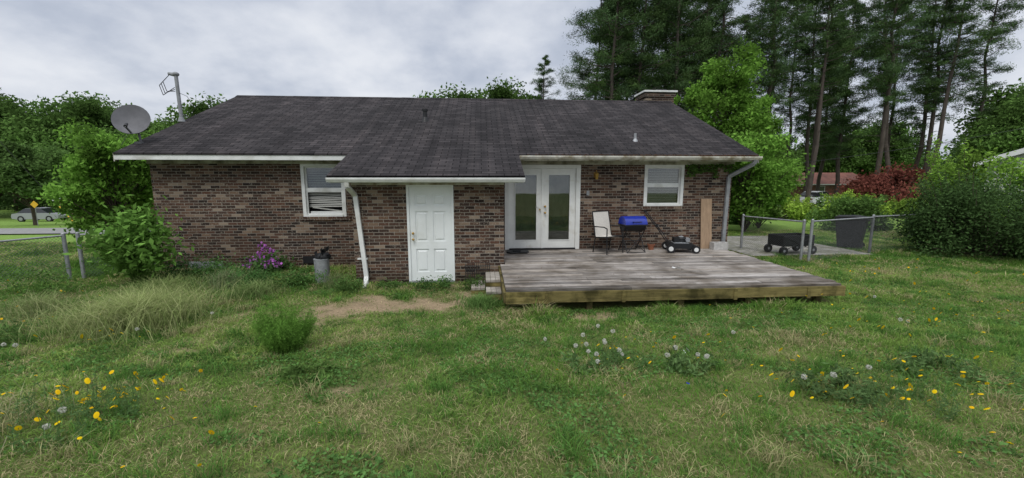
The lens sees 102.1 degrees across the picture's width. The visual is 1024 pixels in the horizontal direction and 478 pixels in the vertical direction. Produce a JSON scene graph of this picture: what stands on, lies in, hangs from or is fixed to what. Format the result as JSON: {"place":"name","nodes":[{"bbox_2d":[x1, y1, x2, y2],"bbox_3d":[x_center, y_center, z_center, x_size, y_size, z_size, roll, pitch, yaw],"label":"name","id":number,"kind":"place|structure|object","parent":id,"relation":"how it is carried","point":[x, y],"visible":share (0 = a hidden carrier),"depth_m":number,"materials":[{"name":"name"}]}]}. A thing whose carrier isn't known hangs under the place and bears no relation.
{"place":"outdoors","nodes":[
{"label":"outdoors","id":0,"kind":"place"},
{"bbox_2d":[0,228,104,233],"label":"road","id":1,"kind":"structure","parent":0,"point":[28,230],"depth_m":25.24,"materials":[{"name":"asphalt"}]},
{"bbox_2d":[0,200,1023,477],"bbox_3d":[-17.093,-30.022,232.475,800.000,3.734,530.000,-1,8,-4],"label":"ground","id":2,"kind":"structure","parent":0,"point":[376,304],"depth_m":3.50,"materials":[{"name":"plant"}]},
{"bbox_2d":[0,320,33,346],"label":"weed clump","id":3,"kind":"object","parent":2,"relation":"on","point":[8,332],"visible":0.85,"depth_m":5.34,"materials":[{"name":"green plant"}]},
{"bbox_2d":[0,89,45,196],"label":"oak tree","id":4,"kind":"object","parent":2,"relation":"on","point":[18,110],"visible":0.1,"depth_m":56.15,"materials":[{"name":"green plant"}]},
{"bbox_2d":[0,135,68,224],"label":"ornamental tree","id":5,"kind":"object","parent":2,"relation":"on","point":[37,165],"visible":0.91,"depth_m":33.77,"materials":[{"name":"green plant"}]},
{"bbox_2d":[0,233,71,288],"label":"chain link fence","id":6,"kind":"object","parent":2,"relation":"on","point":[65,247],"visible":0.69,"depth_m":8.59,"materials":[{"name":"metal"}]},
{"bbox_2d":[11,207,70,221],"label":"parked car","id":7,"kind":"object","parent":2,"relation":"on","point":[23,215],"visible":0.71,"depth_m":44.88,"materials":[{"name":"silver metal"}]},
{"bbox_2d":[0,261,105,301],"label":"weed clump","id":8,"kind":"object","parent":2,"relation":"on","point":[24,291],"visible":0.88,"depth_m":7.72,"materials":[{"name":"green plant"}]},
{"bbox_2d":[0,284,111,328],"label":"tall grass clump","id":9,"kind":"object","parent":2,"relation":"on","point":[32,303],"visible":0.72,"depth_m":6.72,"materials":[{"name":"plant"}]},
{"bbox_2d":[0,90,123,179],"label":"oak tree","id":10,"kind":"object","parent":2,"relation":"on","point":[37,130],"visible":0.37,"depth_m":54.30,"materials":[{"name":"green plant"}]},
{"bbox_2d":[5,365,143,455],"bbox_3d":[-3.431,1.306,3.237,0.952,0.440,0.896,-1,8,-4],"label":"flowering weed","id":11,"kind":"object","parent":2,"relation":"on","point":[116,395],"visible":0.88,"depth_m":3.29,"materials":[{"name":"green plant"}]},
{"bbox_2d":[35,116,158,237],"bbox_3d":[-13.475,-1.630,14.343,3.419,4.861,3.513,-3,9,-18],"label":"mulberry tree","id":12,"kind":"object","parent":2,"relation":"on","point":[96,168],"visible":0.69,"depth_m":13.37,"materials":[{"name":"green plant"}]},
{"bbox_2d":[75,232,155,278],"bbox_3d":[-9.002,0.358,9.479,1.287,1.148,0.078,-6,10,-38],"label":"chain link fence","id":13,"kind":"object","parent":2,"relation":"on","point":[81,257],"visible":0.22,"depth_m":9.13,"materials":[{"name":"metal"}]},
{"bbox_2d":[0,268,256,357],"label":"tall grass clump","id":14,"kind":"object","parent":2,"relation":"on","point":[119,314],"visible":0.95,"depth_m":5.88,"materials":[{"name":"plant"}]},
{"bbox_2d":[62,194,194,282],"bbox_3d":[-7.705,0.011,8.587,2.182,1.862,1.654,-1,8,-4],"label":"pokeweed plant","id":15,"kind":"object","parent":2,"relation":"on","point":[127,250],"visible":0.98,"depth_m":8.30,"materials":[{"name":"green plant"}]},
{"bbox_2d":[92,267,222,301],"bbox_3d":[-6.682,0.847,8.012,2.294,0.461,2.082,8,11,44],"label":"tall grass clump","id":16,"kind":"object","parent":2,"relation":"on","point":[166,281],"visible":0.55,"depth_m":7.89,"materials":[{"name":"plant"}]},
{"bbox_2d":[134,91,226,139],"bbox_3d":[-23.671,-5.940,32.127,10.178,10.498,10.230,6,10,37],"label":"oak tree","id":17,"kind":"object","parent":2,"relation":"on","point":[202,106],"visible":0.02,"depth_m":30.41,"materials":[{"name":"green plant"}]},
{"bbox_2d":[147,250,222,279],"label":"weed clump","id":18,"kind":"object","parent":2,"relation":"on","point":[179,270],"visible":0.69,"depth_m":9.18,"materials":[{"name":"green plant"}]},
{"bbox_2d":[183,252,245,283],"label":"weed clump","id":19,"kind":"object","parent":2,"relation":"on","point":[212,266],"visible":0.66,"depth_m":8.95,"materials":[{"name":"green plant"}]},
{"bbox_2d":[180,267,270,293],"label":"tall grass clump","id":20,"kind":"object","parent":2,"relation":"on","point":[215,281],"visible":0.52,"depth_m":8.31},
{"bbox_2d":[195,275,289,304],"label":"tall grass clump","id":21,"kind":"object","parent":2,"relation":"on","point":[260,289],"visible":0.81,"depth_m":7.71,"materials":[{"name":"plant"}]},
{"bbox_2d":[216,261,281,288],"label":"weed clump","id":22,"kind":"object","parent":2,"relation":"on","point":[261,278],"visible":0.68,"depth_m":8.39,"materials":[{"name":"green plant"}]},
{"bbox_2d":[241,241,304,273],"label":"purple phlox plant","id":23,"kind":"object","parent":2,"relation":"on","point":[274,261],"visible":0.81,"depth_m":9.62,"materials":[{"name":"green plant"}]},
{"bbox_2d":[247,297,319,353],"bbox_3d":[-2.792,1.073,5.065,0.829,0.737,0.802,-1,8,-4],"label":"dog fennel plant","id":24,"kind":"object","parent":2,"relation":"on","point":[292,332],"visible":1,"depth_m":4.98,"materials":[{"name":"green plant"}]},
{"bbox_2d":[268,264,334,288],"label":"weed clump","id":25,"kind":"object","parent":2,"relation":"on","point":[296,278],"visible":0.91,"depth_m":8.54,"materials":[{"name":"green plant"}]},
{"bbox_2d":[273,357,339,387],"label":"weed clump","id":26,"kind":"object","parent":2,"relation":"on","point":[296,369],"visible":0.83,"depth_m":4.23,"materials":[{"name":"green plant"}]},
{"bbox_2d":[313,246,330,282],"bbox_3d":[-4.075,0.562,8.909,0.357,0.809,0.334,-1,8,-4],"label":"metal trash can","id":27,"kind":"object","parent":2,"relation":"on","point":[321,260],"visible":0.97,"depth_m":8.80,"materials":[{"name":"grey metal"}]},
{"bbox_2d":[325,271,371,295],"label":"weed clump","id":28,"kind":"object","parent":2,"relation":"on","point":[344,286],"visible":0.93,"depth_m":8.07,"materials":[{"name":"green plant"}]},
{"bbox_2d":[410,274,453,291],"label":"weed clump","id":29,"kind":"object","parent":2,"relation":"on","point":[445,283],"visible":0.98,"depth_m":8.29,"materials":[{"name":"green plant"}]},
{"bbox_2d":[149,164,732,282],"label":"brick walls","id":30,"kind":"structure","parent":2,"relation":"on","point":[240,210],"depth_m":9.97,"materials":[{"name":"brick"}]},
{"bbox_2d":[406,185,454,282],"bbox_3d":[-1.714,-0.115,8.800,0.970,2.081,0.246,-1,8,-4],"label":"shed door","id":31,"kind":"structure","parent":30,"relation":"attached to","point":[430,222],"depth_m":8.74,"materials":[{"name":"white paint"}]},
{"bbox_2d":[113,155,758,184],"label":"fascia and soffit","id":32,"kind":"structure","parent":30,"relation":"attached to","point":[243,159],"depth_m":9.68,"materials":[{"name":"white paint"}]},
{"bbox_2d":[159,72,194,121],"bbox_3d":[-8.975,-3.598,11.119,0.752,1.711,0.269,-4,9,-27],"label":"electrical service mast","id":33,"kind":"object","parent":32,"relation":"attached to","point":[178,95],"visible":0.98,"depth_m":11.06,"materials":[{"name":"metal"}]},
{"bbox_2d":[113,95,758,177],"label":"roof shingles","id":34,"kind":"object","parent":32,"relation":"on","point":[382,137],"visible":0.99,"depth_m":11.00,"materials":[{"name":"asphalt"}]},
{"bbox_2d":[111,105,150,144],"bbox_3d":[-8.766,-2.628,9.550,0.544,0.948,0.544,3,9,23],"label":"satellite dish","id":35,"kind":"object","parent":34,"relation":"on","point":[131,119],"visible":0.99,"depth_m":9.57,"materials":[{"name":"grey metal"}]},
{"bbox_2d":[325,154,762,181],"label":"gutters","id":36,"kind":"object","parent":32,"relation":"attached to","point":[660,157],"visible":1,"depth_m":9.78,"materials":[{"name":"white paint"}]},
{"bbox_2d":[684,163,736,177],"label":"creeping vine","id":37,"kind":"object","parent":32,"relation":"attached to","point":[695,170],"visible":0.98,"depth_m":10.61,"materials":[{"name":"green plant"}]},
{"bbox_2d":[300,164,684,216],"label":"windows","id":38,"kind":"structure","parent":30,"relation":"attached to","point":[663,186],"depth_m":10.50,"materials":[{"name":"white paint"}]},
{"bbox_2d":[300,206,685,283],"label":"brick sills","id":39,"kind":"structure","parent":30,"relation":"attached to","point":[349,217],"depth_m":10.14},
{"bbox_2d":[505,165,580,249],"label":"french doors","id":40,"kind":"structure","parent":30,"relation":"attached to","point":[542,207],"depth_m":10.57,"materials":[{"name":"white paint"}]},
{"bbox_2d":[344,160,757,287],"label":"downspouts","id":41,"kind":"object","parent":30,"relation":"attached to","point":[353,193],"visible":0.88,"depth_m":8.65,"materials":[{"name":"white paint"}]},
{"bbox_2d":[413,81,480,98],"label":"oak tree","id":42,"kind":"object","parent":2,"relation":"on","point":[461,94],"visible":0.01,"depth_m":43.03,"materials":[{"name":"green plant"}]},
{"bbox_2d":[1,295,909,439],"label":"dandelion seed heads","id":43,"kind":"object","parent":2,"relation":"on","point":[596,354],"visible":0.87,"depth_m":4.39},
{"bbox_2d":[452,288,513,314],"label":"tall grass clump","id":44,"kind":"object","parent":2,"relation":"on","point":[484,301],"visible":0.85,"depth_m":7.13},
{"bbox_2d":[471,272,501,299],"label":"wooden steps","id":45,"kind":"structure","parent":2,"relation":"on","point":[493,283],"depth_m":7.71,"materials":[{"name":"grey wood"}]},
{"bbox_2d":[0,115,980,211],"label":"distant woods","id":46,"kind":"object","parent":2,"relation":"on","point":[7,201],"depth_m":74.45,"materials":[{"name":"green plant"}]},
{"bbox_2d":[468,77,539,98],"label":"oak tree","id":47,"kind":"object","parent":2,"relation":"on","point":[499,91],"visible":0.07,"depth_m":43.34,"materials":[{"name":"green plant"}]},
{"bbox_2d":[0,257,1023,477],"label":"clover patches","id":48,"kind":"object","parent":2,"relation":"on","point":[378,460],"visible":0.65,"depth_m":3.94,"materials":[{"name":"green plant"}]},
{"bbox_2d":[0,258,1023,476],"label":"yellow wildflowers","id":49,"kind":"object","parent":2,"relation":"on","point":[87,381],"visible":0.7,"depth_m":3.56,"materials":[{"name":"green plant"}]},
{"bbox_2d":[528,54,559,99],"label":"pine tree","id":50,"kind":"object","parent":2,"relation":"on","point":[540,89],"visible":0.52,"depth_m":45.23,"materials":[{"name":"green plant"}]},
{"bbox_2d":[558,347,622,378],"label":"weed clump","id":51,"kind":"object","parent":2,"relation":"on","point":[592,362],"visible":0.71,"depth_m":4.31,"materials":[{"name":"green plant"}]},
{"bbox_2d":[555,0,635,99],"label":"pine tree","id":52,"kind":"object","parent":2,"relation":"on","point":[580,73],"visible":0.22,"depth_m":42.94,"materials":[{"name":"green plant"}]},
{"bbox_2d":[575,0,657,100],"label":"pine tree","id":53,"kind":"object","parent":2,"relation":"on","point":[609,40],"visible":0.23,"depth_m":37.81,"materials":[{"name":"green plant"}]},
{"bbox_2d":[564,0,672,100],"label":"pine tree","id":54,"kind":"object","parent":2,"relation":"on","point":[614,58],"visible":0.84,"depth_m":35.45,"materials":[{"name":"green plant"}]},
{"bbox_2d":[600,339,656,371],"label":"flowering weed","id":55,"kind":"object","parent":2,"relation":"on","point":[616,354],"visible":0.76,"depth_m":4.45,"materials":[{"name":"green plant"}]},
{"bbox_2d":[591,0,688,100],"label":"pine tree","id":56,"kind":"object","parent":2,"relation":"on","point":[648,38],"visible":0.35,"depth_m":35.97,"materials":[{"name":"green plant"}]},
{"bbox_2d":[498,248,845,309],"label":"wooden deck","id":57,"kind":"structure","parent":2,"relation":"on","point":[615,275],"depth_m":7.62,"materials":[{"name":"grey wood"}]},
{"bbox_2d":[592,210,623,254],"bbox_3d":[2.355,-0.174,10.206,0.568,1.014,0.566,-5,10,-32],"label":"patio chair","id":58,"kind":"object","parent":57,"relation":"on","point":[601,224],"visible":1,"depth_m":10.30,"materials":[{"name":"fabric"}]},
{"bbox_2d":[618,216,647,252],"bbox_3d":[3.004,-0.128,10.329,0.600,0.895,0.511,-2,8,-12],"label":"charcoal grill","id":59,"kind":"object","parent":57,"relation":"on","point":[633,223],"visible":0.98,"depth_m":10.17,"materials":[{"name":"blue metal"}]},
{"bbox_2d":[643,210,700,253],"bbox_3d":[3.959,-0.197,10.348,1.311,1.014,0.600,1,8,8],"label":"lawn mower","id":60,"kind":"object","parent":57,"relation":"on","point":[677,242],"visible":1,"depth_m":10.17,"materials":[{"name":"black plastic"}]},
{"bbox_2d":[700,199,711,248],"bbox_3d":[5.053,-0.398,10.780,0.290,1.291,0.170,-1,8,-4],"label":"wooden plank","id":61,"kind":"object","parent":57,"relation":"on","point":[706,224],"visible":0.86,"depth_m":10.77,"materials":[{"name":"brown wood"}]},
{"bbox_2d":[639,0,729,112],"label":"pine tree","id":62,"kind":"object","parent":2,"relation":"on","point":[684,76],"visible":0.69,"depth_m":35.96,"materials":[{"name":"green plant"}]},
{"bbox_2d":[639,0,733,114],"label":"pine tree","id":63,"kind":"object","parent":2,"relation":"on","point":[700,31],"visible":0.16,"depth_m":38.15,"materials":[{"name":"green plant"}]},
{"bbox_2d":[657,346,727,379],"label":"weed clump","id":64,"kind":"object","parent":2,"relation":"on","point":[677,360],"visible":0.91,"depth_m":4.34,"materials":[{"name":"green plant"}]},
{"bbox_2d":[681,0,736,118],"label":"pine tree","id":65,"kind":"object","parent":2,"relation":"on","point":[709,6],"visible":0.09,"depth_m":43.32,"materials":[{"name":"green plant"}]},
{"bbox_2d":[680,37,775,146],"bbox_3d":[14.197,-7.157,28.449,6.087,12.036,5.992,-1,8,-4],"label":"sweetgum tree","id":66,"kind":"object","parent":2,"relation":"on","point":[737,104],"visible":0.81,"depth_m":26.88,"materials":[{"name":"green plant"}]},
{"bbox_2d":[694,0,761,127],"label":"pine tree","id":67,"kind":"object","parent":2,"relation":"on","point":[737,21],"visible":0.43,"depth_m":38.25,"materials":[{"name":"green plant"}]},
{"bbox_2d":[729,153,805,227],"bbox_3d":[11.948,-2.149,19.553,3.268,4.093,3.180,0,8,1],"label":"mulberry tree","id":68,"kind":"object","parent":2,"relation":"on","point":[773,213],"visible":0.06,"depth_m":19.03,"materials":[{"name":"green plant"}]},
{"bbox_2d":[743,93,792,158],"bbox_3d":[18.441,-6.457,31.737,4.870,9.629,4.794,1,8,4],"label":"sweetgum tree","id":69,"kind":"object","parent":2,"relation":"on","point":[777,122],"visible":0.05,"depth_m":30.49,"materials":[{"name":"green plant"}]},
{"bbox_2d":[723,125,814,232],"bbox_3d":[10.165,-2.300,17.479,4.085,5.116,3.976,5,10,30],"label":"mulberry tree","id":70,"kind":"object","parent":2,"relation":"on","point":[763,182],"visible":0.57,"depth_m":16.79,"materials":[{"name":"green plant"}]},
{"bbox_2d":[740,214,805,259],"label":"fence gate","id":71,"kind":"structure","parent":2,"relation":"on","point":[803,226],"depth_m":11.85,"materials":[{"name":"metal"}]},
{"bbox_2d":[734,0,819,111],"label":"pine tree","id":72,"kind":"object","parent":2,"relation":"on","point":[773,6],"visible":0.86,"depth_m":36.37,"materials":[{"name":"green plant"}]},
{"bbox_2d":[738,0,818,114],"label":"pine tree","id":73,"kind":"object","parent":2,"relation":"on","point":[789,52],"visible":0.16,"depth_m":39.43,"materials":[{"name":"green plant"}]},
{"bbox_2d":[764,193,819,219],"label":"boxwood shrub","id":74,"kind":"object","parent":2,"relation":"on","point":[799,210],"visible":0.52,"depth_m":24.57,"materials":[{"name":"green plant"}]},
{"bbox_2d":[768,2,817,167],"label":"pine tree","id":75,"kind":"object","parent":2,"relation":"on","point":[780,111],"visible":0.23,"depth_m":53.19,"materials":[{"name":"green plant"}]},
{"bbox_2d":[768,0,861,191],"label":"pine tree","id":76,"kind":"object","parent":2,"relation":"on","point":[805,115],"visible":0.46,"depth_m":44.83,"materials":[{"name":"green plant"}]},
{"bbox_2d":[788,173,858,198],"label":"brick house","id":77,"kind":"structure","parent":2,"relation":"on","point":[827,183],"depth_m":61.32,"materials":[{"name":"red brick"}]},
{"bbox_2d":[792,12,865,190],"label":"pine tree","id":78,"kind":"object","parent":2,"relation":"on","point":[823,141],"visible":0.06,"depth_m":55.16,"materials":[{"name":"green plant"}]},
{"bbox_2d":[788,0,877,203],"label":"pine tree","id":79,"kind":"object","parent":2,"relation":"on","point":[825,46],"visible":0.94,"depth_m":38.14,"materials":[{"name":"green plant"}]},
{"bbox_2d":[792,119,876,173],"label":"oak tree","id":80,"kind":"object","parent":2,"relation":"on","point":[845,166],"visible":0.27,"depth_m":71.61,"materials":[{"name":"green plant"}]},
{"bbox_2d":[807,216,874,260],"bbox_3d":[9.255,0.002,11.599,3.036,1.253,0.074,-4,9,-25],"label":"chain link fence","id":81,"kind":"object","parent":2,"relation":"on","point":[813,221],"visible":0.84,"depth_m":11.50,"materials":[{"name":"metal"}]},
{"bbox_2d":[795,0,889,190],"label":"pine tree","id":82,"kind":"object","parent":2,"relation":"on","point":[840,76],"visible":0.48,"depth_m":39.33,"materials":[{"name":"green plant"}]},
{"bbox_2d":[784,361,906,408],"bbox_3d":[3.005,1.316,3.746,0.877,0.259,0.682,-1,8,-4],"label":"weed clump","id":83,"kind":"object","parent":2,"relation":"on","point":[817,387],"visible":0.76,"depth_m":3.75,"materials":[{"name":"green plant"}]},
{"bbox_2d":[802,192,895,231],"bbox_3d":[15.207,-1.173,18.462,3.307,1.756,2.799,-1,8,-4],"label":"azalea shrub","id":84,"kind":"object","parent":2,"relation":"on","point":[866,206],"visible":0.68,"depth_m":18.21,"materials":[{"name":"green plant"}]},
{"bbox_2d":[805,0,897,194],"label":"pine tree","id":85,"kind":"object","parent":2,"relation":"on","point":[839,140],"visible":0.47,"depth_m":46.82,"materials":[{"name":"green plant"}]},
{"bbox_2d":[816,188,896,218],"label":"boxwood shrub","id":86,"kind":"object","parent":2,"relation":"on","point":[835,196],"visible":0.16,"depth_m":24.66,"materials":[{"name":"green plant"}]},
{"bbox_2d":[829,161,930,205],"bbox_3d":[25.992,-3.266,28.711,6.335,4.218,6.639,5,10,33],"label":"red maple tree","id":87,"kind":"object","parent":2,"relation":"on","point":[880,183],"visible":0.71,"depth_m":28.25,"materials":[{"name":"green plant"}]},
{"bbox_2d":[857,5,923,156],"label":"pine tree","id":88,"kind":"object","parent":2,"relation":"on","point":[892,106],"visible":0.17,"depth_m":53.72,"materials":[{"name":"green plant"}]},
{"bbox_2d":[849,117,933,177],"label":"oak tree","id":89,"kind":"object","parent":2,"relation":"on","point":[908,158],"visible":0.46,"depth_m":70.07,"materials":[{"name":"green plant"}]},
{"bbox_2d":[850,0,934,176],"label":"pine tree","id":90,"kind":"object","parent":2,"relation":"on","point":[887,157],"visible":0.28,"depth_m":43.02,"materials":[{"name":"green plant"}]},
{"bbox_2d":[846,0,940,174],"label":"pine tree","id":91,"kind":"object","parent":2,"relation":"on","point":[896,6],"visible":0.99,"depth_m":38.17,"materials":[{"name":"green plant"}]},
{"bbox_2d":[826,355,967,421],"bbox_3d":[3.239,1.276,3.500,0.867,0.422,0.803,-1,8,-4],"label":"flowering weed","id":92,"kind":"object","parent":2,"relation":"on","point":[906,405],"visible":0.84,"depth_m":3.46,"materials":[{"name":"green plant"}]},
{"bbox_2d":[892,0,979,186],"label":"pine tree","id":93,"kind":"object","parent":2,"relation":"on","point":[923,125],"visible":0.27,"depth_m":46.32,"materials":[{"name":"green plant"}]},
{"bbox_2d":[868,210,1008,252],"bbox_3d":[16.745,-0.386,14.435,13.160,1.325,0.212,-3,9,-20],"label":"chain link fence","id":94,"kind":"object","parent":2,"relation":"on","point":[885,216],"visible":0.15,"depth_m":12.47,"materials":[{"name":"metal"}]},
{"bbox_2d":[884,345,996,385],"bbox_3d":[4.308,1.279,4.166,0.908,0.260,0.727,-1,8,-4],"label":"weed clump","id":95,"kind":"object","parent":2,"relation":"on","point":[931,365],"visible":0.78,"depth_m":4.24,"materials":[{"name":"green plant"}]},
{"bbox_2d":[894,0,988,175],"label":"pine tree","id":96,"kind":"object","parent":2,"relation":"on","point":[935,102],"visible":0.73,"depth_m":42.04,"materials":[{"name":"green plant"}]},
{"bbox_2d":[877,159,1023,262],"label":"holly shrub","id":97,"kind":"object","parent":2,"relation":"on","point":[940,221],"visible":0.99,"depth_m":11.52,"materials":[{"name":"green plant"}]},
{"bbox_2d":[896,132,1023,240],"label":"privet shrub","id":98,"kind":"object","parent":2,"relation":"on","point":[1003,167],"visible":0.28,"depth_m":14.36,"materials":[{"name":"green plant"}]},
{"bbox_2d":[911,0,1018,172],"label":"pine tree","id":99,"kind":"object","parent":2,"relation":"on","point":[959,40],"visible":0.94,"depth_m":39.99,"materials":[{"name":"green plant"}]},
{"bbox_2d":[906,335,1023,391],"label":"flowering weed","id":100,"kind":"object","parent":2,"relation":"on","point":[961,363],"visible":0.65,"depth_m":4.15,"materials":[{"name":"green plant"}]},
{"bbox_2d":[943,0,1023,174],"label":"pine tree","id":101,"kind":"object","parent":2,"relation":"on","point":[982,90],"visible":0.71,"depth_m":43.02,"materials":[{"name":"green plant"}]},
{"bbox_2d":[947,77,1023,173],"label":"oak tree","id":102,"kind":"object","parent":2,"relation":"on","point":[997,96],"visible":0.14,"depth_m":45.31,"materials":[{"name":"green plant"}]},
{"bbox_2d":[952,94,1023,169],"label":"oak tree","id":103,"kind":"object","parent":2,"relation":"on","point":[1008,141],"visible":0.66,"depth_m":39.38,"materials":[{"name":"green plant"}]},
{"bbox_2d":[972,148,1023,206],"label":"neighboring house","id":104,"kind":"structure","parent":2,"relation":"on","point":[1018,153],"depth_m":16.64,"materials":[{"name":"white paint"}]},
{"bbox_2d":[0,0,1023,168],"label":"sky","id":105,"kind":"structure","parent":0,"point":[123,50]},
{"bbox_2d":[727,236,869,255],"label":"driveway","id":106,"kind":"structure","parent":0,"point":[733,243],"depth_m":12.99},
{"bbox_2d":[764,226,816,254],"bbox_3d":[8.216,0.013,12.116,1.374,0.792,0.620,-2,8,-12],"label":"folding wagon","id":107,"kind":"object","parent":106,"relation":"on","point":[769,245],"visible":0.78,"depth_m":11.90,"materials":[{"name":"fabric"}]},
{"bbox_2d":[834,215,871,248],"bbox_3d":[10.854,-0.225,13.196,0.800,1.048,0.905,-8,11,-44],"label":"trash bin","id":108,"kind":"object","parent":106,"relation":"on","point":[848,229],"visible":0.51,"depth_m":13.00,"materials":[{"name":"black plastic"}]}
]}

